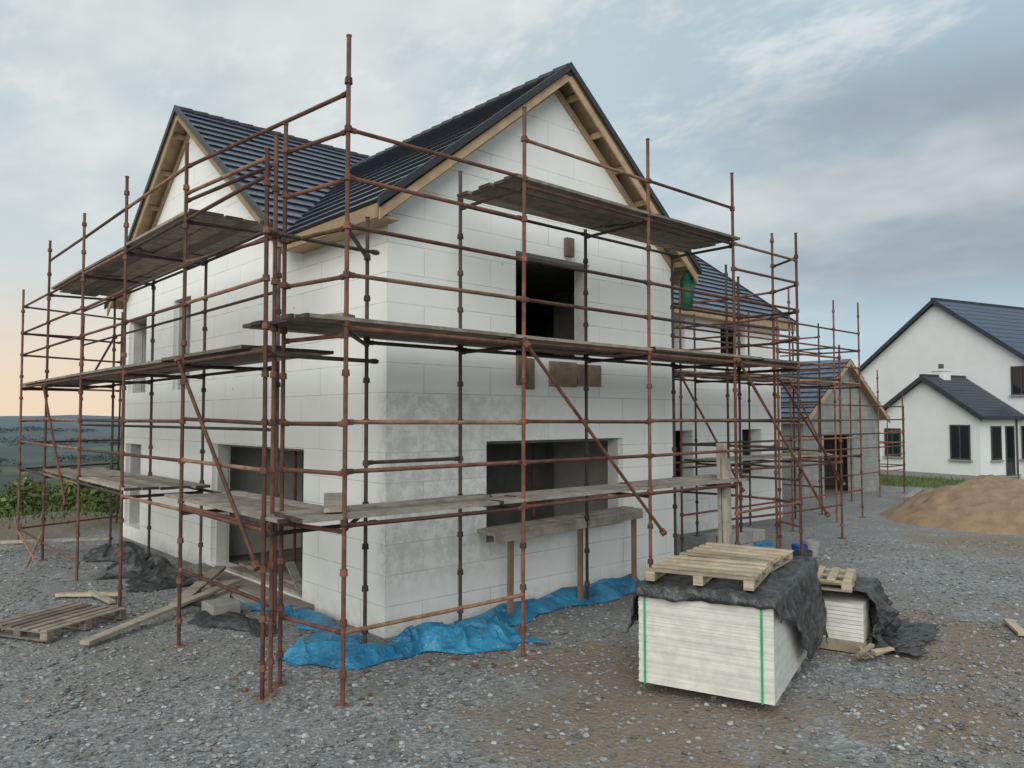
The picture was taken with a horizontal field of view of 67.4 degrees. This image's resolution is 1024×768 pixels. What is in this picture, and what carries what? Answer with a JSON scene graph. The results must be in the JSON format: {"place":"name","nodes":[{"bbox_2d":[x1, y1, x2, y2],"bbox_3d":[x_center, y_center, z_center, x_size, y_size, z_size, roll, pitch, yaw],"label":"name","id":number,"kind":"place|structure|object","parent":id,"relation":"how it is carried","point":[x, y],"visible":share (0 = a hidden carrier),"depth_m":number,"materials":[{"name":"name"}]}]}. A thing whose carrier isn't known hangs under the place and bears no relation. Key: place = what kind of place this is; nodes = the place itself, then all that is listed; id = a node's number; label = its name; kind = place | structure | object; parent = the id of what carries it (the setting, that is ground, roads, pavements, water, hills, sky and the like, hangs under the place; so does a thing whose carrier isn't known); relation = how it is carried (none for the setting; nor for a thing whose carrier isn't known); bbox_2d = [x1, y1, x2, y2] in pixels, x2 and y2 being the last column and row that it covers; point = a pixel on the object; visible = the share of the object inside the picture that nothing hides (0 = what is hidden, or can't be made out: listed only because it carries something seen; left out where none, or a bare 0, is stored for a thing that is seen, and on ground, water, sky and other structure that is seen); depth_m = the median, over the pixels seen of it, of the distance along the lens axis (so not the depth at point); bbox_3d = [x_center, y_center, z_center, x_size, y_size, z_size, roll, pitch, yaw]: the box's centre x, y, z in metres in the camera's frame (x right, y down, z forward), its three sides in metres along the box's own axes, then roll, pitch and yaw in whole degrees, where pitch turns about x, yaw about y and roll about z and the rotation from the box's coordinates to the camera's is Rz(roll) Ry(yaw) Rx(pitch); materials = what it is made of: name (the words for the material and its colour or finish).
{"place":"outdoors","nodes":[
{"label":"outdoors","id":0,"kind":"place"},
{"bbox_2d":[0,472,966,528],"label":"grass","id":1,"kind":"structure","parent":0,"point":[113,512],"depth_m":20.80,"materials":[{"name":"green plant"}]},
{"bbox_2d":[0,415,1023,767],"bbox_3d":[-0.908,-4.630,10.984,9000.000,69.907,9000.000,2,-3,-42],"label":"ground","id":2,"kind":"structure","parent":0,"point":[858,529],"depth_m":8.20,"materials":[{"name":"grey gravel"}]},
{"bbox_2d":[0,536,113,543],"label":"timber plank","id":3,"kind":"object","parent":2,"relation":"on","point":[54,540],"visible":1,"depth_m":16.19,"materials":[{"name":"beige wood"}]},
{"bbox_2d":[0,465,119,517],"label":"hedgerow bushes","id":4,"kind":"object","parent":2,"relation":"on","point":[29,493],"visible":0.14,"depth_m":24.47,"materials":[{"name":"green plant"}]},
{"bbox_2d":[0,426,120,510],"bbox_3d":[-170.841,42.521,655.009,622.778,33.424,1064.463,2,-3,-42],"label":"distant trees","id":5,"kind":"object","parent":2,"relation":"on","point":[73,457],"visible":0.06,"depth_m":719.28,"materials":[{"name":"green plant"}]},
{"bbox_2d":[0,602,125,641],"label":"weathered pallet","id":6,"kind":"object","parent":2,"relation":"on","point":[49,620],"visible":1,"depth_m":10.30,"materials":[{"name":"beige wood"}]},
{"bbox_2d":[55,592,117,596],"bbox_3d":[-6.676,3.318,12.114,1.063,0.085,0.120,0,-3,7],"label":"timber plank","id":7,"kind":"object","parent":2,"relation":"on","point":[73,594],"visible":0.9,"depth_m":12.08,"materials":[{"name":"beige wood"}]},
{"bbox_2d":[88,590,115,603],"bbox_3d":[-6.360,3.303,11.906,0.806,0.075,0.100,-2,-3,41],"label":"timber plank","id":8,"kind":"object","parent":2,"relation":"on","point":[102,597],"visible":1,"depth_m":11.85,"materials":[{"name":"beige wood"}]},
{"bbox_2d":[80,541,197,591],"bbox_3d":[-7.267,3.305,14.511,1.408,0.392,4.654,2,-3,-42],"label":"black plastic sheet","id":9,"kind":"object","parent":2,"relation":"on","point":[141,570],"visible":0.89,"depth_m":13.82,"materials":[{"name":"black plastic"}]},
{"bbox_2d":[80,579,240,644],"bbox_3d":[-4.856,3.185,10.926,0.150,0.205,2.998,-1,-3,17],"label":"timber plank","id":10,"kind":"object","parent":2,"relation":"on","point":[95,638],"visible":1,"depth_m":10.51,"materials":[{"name":"beige wood"}]},
{"bbox_2d":[168,566,225,604],"bbox_3d":[-4.990,3.209,12.252,0.200,0.294,1.662,0,-3,2],"label":"timber plank","id":11,"kind":"object","parent":2,"relation":"on","point":[197,586],"visible":0.7,"depth_m":12.22,"materials":[{"name":"brown wood"}]},
{"bbox_2d":[216,582,231,598],"bbox_3d":[-4.466,3.297,11.880,0.200,0.105,1.879,1,-3,-17],"label":"timber plank","id":12,"kind":"object","parent":2,"relation":"on","point":[223,593],"visible":0.22,"depth_m":12.00,"materials":[{"name":"beige wood"}]},
{"bbox_2d":[187,594,277,635],"bbox_3d":[-4.309,3.279,11.056,0.802,0.126,2.997,2,-3,-39],"label":"black plastic sheet","id":13,"kind":"object","parent":2,"relation":"on","point":[227,619],"visible":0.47,"depth_m":10.49,"materials":[{"name":"black plastic"}]},
{"bbox_2d":[201,597,240,614],"bbox_3d":[-4.196,3.244,11.073,0.400,0.220,0.450,2,-3,-42],"label":"concrete block","id":14,"kind":"object","parent":13,"relation":"on","point":[217,606],"depth_m":10.96,"materials":[{"name":"grey concrete"}]},
{"bbox_2d":[238,598,362,643],"bbox_3d":[-3.040,3.263,10.773,0.783,0.134,3.429,2,-3,-42],"label":"blue tarpaulin","id":15,"kind":"object","parent":2,"relation":"on","point":[312,616],"visible":0.51,"depth_m":10.52,"materials":[{"name":"blue plastic"}]},
{"bbox_2d":[198,626,603,713],"bbox_3d":[-0.928,3.249,8.843,4.956,0.111,2.197,1,-3,-16],"label":"rubble","id":16,"kind":"object","parent":2,"relation":"on","point":[245,689],"visible":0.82,"depth_m":8.64,"materials":[{"name":"stone"}]},
{"bbox_2d":[275,615,549,668],"bbox_3d":[-1.261,3.135,9.577,3.278,0.312,1.217,1,-3,-25],"label":"blue tarpaulin","id":17,"kind":"object","parent":2,"relation":"on","point":[483,634],"visible":0.98,"depth_m":9.35,"materials":[{"name":"blue plastic"}]},
{"bbox_2d":[14,34,865,708],"bbox_3d":[-0.069,0.296,19.021,19.531,7.055,14.814,2,-3,-42],"label":"scaffolding","id":18,"kind":"object","parent":2,"relation":"on","point":[186,238],"visible":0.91,"depth_m":10.55,"materials":[{"name":"metal"}]},
{"bbox_2d":[104,62,795,637],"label":"house under construction","id":19,"kind":"structure","parent":2,"relation":"on","point":[412,568],"depth_m":12.71,"materials":[{"name":"concrete"}]},
{"bbox_2d":[456,574,639,626],"bbox_3d":[0.833,3.253,11.678,3.923,0.262,0.668,2,-3,-42],"label":"blue tarpaulin","id":20,"kind":"object","parent":2,"relation":"on","point":[604,590],"visible":0.78,"depth_m":11.71,"materials":[{"name":"blue plastic"}]},
{"bbox_2d":[477,506,642,614],"bbox_3d":[0.841,2.711,11.855,3.300,1.355,0.465,2,-3,-42],"label":"timber trestle","id":21,"kind":"object","parent":2,"relation":"on","point":[509,534],"visible":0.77,"depth_m":11.74,"materials":[{"name":"brown wood"}]},
{"bbox_2d":[716,443,731,543],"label":"upright planks","id":22,"kind":"object","parent":2,"relation":"on","point":[724,504],"visible":0.58,"depth_m":12.45,"materials":[{"name":"brown wood"}]},
{"bbox_2d":[626,554,827,705],"bbox_3d":[2.535,2.663,8.721,1.638,1.172,2.610,-1,-3,30],"label":"plasterboard stack","id":23,"kind":"object","parent":2,"relation":"on","point":[731,638],"visible":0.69,"depth_m":7.73,"materials":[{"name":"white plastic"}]},
{"bbox_2d":[645,555,768,590],"bbox_3d":[2.109,2.009,8.225,1.108,0.119,0.954,-1,-3,27],"label":"wooden pallet","id":24,"kind":"object","parent":23,"relation":"on","point":[705,572],"visible":1,"depth_m":8.09,"materials":[{"name":"beige wood"}]},
{"bbox_2d":[679,542,793,572],"bbox_3d":[2.674,2.049,9.121,1.059,0.119,0.954,-2,-3,35],"label":"wooden pallet","id":25,"kind":"object","parent":23,"relation":"on","point":[774,558],"visible":0.73,"depth_m":9.05,"materials":[{"name":"beige wood"}]},
{"bbox_2d":[706,527,764,547],"bbox_3d":[4.342,3.177,14.868,1.360,0.650,0.455,2,-3,-42],"label":"concrete block stack","id":26,"kind":"object","parent":2,"relation":"on","point":[748,536],"visible":0.28,"depth_m":14.75,"materials":[{"name":"grey concrete"}]},
{"bbox_2d":[677,546,830,559],"bbox_3d":[4.480,3.541,15.453,3.609,0.172,2.499,2,-3,-42],"label":"site rubble","id":27,"kind":"object","parent":2,"relation":"on","point":[824,556],"visible":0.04,"depth_m":15.66,"materials":[{"name":"stone"}]},
{"bbox_2d":[753,540,775,547],"bbox_3d":[4.918,3.468,16.328,2.356,0.238,0.668,2,-3,-42],"label":"blue tarpaulin","id":28,"kind":"object","parent":2,"relation":"on","point":[766,543],"visible":0.2,"depth_m":16.88,"materials":[{"name":"blue plastic"}]},
{"bbox_2d":[791,539,807,555],"bbox_3d":[5.787,3.338,15.453,0.318,0.428,0.318,0,-3,2],"label":"builders bucket","id":29,"kind":"object","parent":2,"relation":"on","point":[794,546],"visible":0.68,"depth_m":15.39,"materials":[{"name":"blue plastic"}]},
{"bbox_2d":[795,545,812,556],"bbox_3d":[5.609,3.307,14.755,0.318,0.428,0.318,3,-4,-45],"label":"builders bucket","id":30,"kind":"object","parent":2,"relation":"on","point":[807,553],"visible":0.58,"depth_m":14.68,"materials":[{"name":"plastic"}]},
{"bbox_2d":[804,535,819,556],"bbox_3d":[6.241,3.365,15.995,0.318,0.428,0.318,1,-3,-16],"label":"builders bucket","id":31,"kind":"object","parent":2,"relation":"on","point":[813,545],"visible":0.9,"depth_m":15.87,"materials":[{"name":"white plastic"}]},
{"bbox_2d":[780,359,889,500],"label":"garage","id":32,"kind":"structure","parent":2,"relation":"on","point":[870,461],"depth_m":28.83,"materials":[{"name":"concrete"}]},
{"bbox_2d":[781,368,906,506],"bbox_3d":[10.984,1.838,28.891,6.950,4.622,4.650,2,-3,-42],"label":"garage scaffolding","id":33,"kind":"object","parent":2,"relation":"on","point":[878,447],"visible":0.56,"depth_m":27.15,"materials":[{"name":"metal"}]},
{"bbox_2d":[818,590,872,652],"bbox_3d":[4.150,3.015,10.039,1.020,0.585,1.100,-2,-3,33],"label":"board pile","id":34,"kind":"object","parent":2,"relation":"on","point":[848,626],"visible":0.38,"depth_m":9.47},
{"bbox_2d":[853,643,893,658],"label":"timber offcuts","id":35,"kind":"object","parent":2,"relation":"on","point":[864,653],"visible":0.96,"depth_m":9.12,"materials":[{"name":"beige wood"}]},
{"bbox_2d":[821,576,940,655],"bbox_3d":[4.564,2.922,10.304,2.002,0.720,1.807,-2,-3,33],"label":"black plastic sheet","id":36,"kind":"object","parent":2,"relation":"on","point":[890,628],"visible":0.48,"depth_m":9.74,"materials":[{"name":"black plastic"}]},
{"bbox_2d":[818,566,855,592],"bbox_3d":[3.933,2.483,9.872,0.851,0.144,0.859,-1,-3,27],"label":"wooden pallet","id":37,"kind":"object","parent":36,"relation":"on","point":[845,582],"visible":0.47,"depth_m":9.64,"materials":[{"name":"beige wood"}]},
{"bbox_2d":[880,405,905,485],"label":"scaffold tower","id":38,"kind":"structure","parent":2,"relation":"on","point":[887,442],"depth_m":33.15,"materials":[{"name":"metal"}]},
{"bbox_2d":[902,489,931,501],"bbox_3d":[13.667,3.793,25.602,0.761,0.310,3.751,-2,-3,34],"label":"plank pile","id":39,"kind":"object","parent":2,"relation":"on","point":[911,494],"visible":0.17,"depth_m":25.15,"materials":[{"name":"beige wood"}]},
{"bbox_2d":[860,305,1023,478],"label":"walls","id":40,"kind":"structure","parent":2,"relation":"on","point":[933,336],"depth_m":37.61,"materials":[{"name":"white paint"}]},
{"bbox_2d":[860,298,1023,420],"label":"roof","id":41,"kind":"structure","parent":40,"relation":"attached to","point":[1002,326],"depth_m":37.72,"materials":[{"name":"black tile"}]},
{"bbox_2d":[930,364,951,379],"bbox_3d":[20.995,-0.425,37.570,0.650,1.100,0.700,1,-3,-27],"label":"chimney","id":42,"kind":"object","parent":41,"relation":"on","point":[942,373],"visible":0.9,"depth_m":37.36,"materials":[{"name":"white paint"}]},
{"bbox_2d":[883,366,1023,477],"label":"windows","id":43,"kind":"structure","parent":40,"relation":"attached to","point":[960,446],"depth_m":35.62,"materials":[{"name":"black glass"}]},
{"bbox_2d":[1016,419,1018,478],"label":"downpipes","id":44,"kind":"object","parent":40,"relation":"attached to","point":[1017,448],"visible":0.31,"depth_m":35.75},
{"bbox_2d":[880,469,1020,480],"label":"plinth","id":45,"kind":"structure","parent":2,"relation":"on","point":[934,475],"depth_m":36.51,"materials":[{"name":"grey concrete"}]},
{"bbox_2d":[879,474,1023,535],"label":"sand mound","id":46,"kind":"object","parent":2,"relation":"on","point":[991,504],"visible":0.98,"depth_m":20.48,"materials":[{"name":"beige sand"}]},
{"bbox_2d":[1003,618,1023,635],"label":"timber plank","id":47,"kind":"object","parent":2,"relation":"on","point":[1016,627],"visible":1,"depth_m":10.24,"materials":[{"name":"beige wood"}]},
{"bbox_2d":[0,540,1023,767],"bbox_3d":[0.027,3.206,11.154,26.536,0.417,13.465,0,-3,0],"label":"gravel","id":48,"kind":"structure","parent":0,"point":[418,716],"depth_m":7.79,"materials":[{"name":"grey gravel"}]},
{"bbox_2d":[0,0,1023,415],"label":"sky","id":49,"kind":"structure","parent":0,"point":[886,135],"materials":[{"name":"grey"}]}
]}

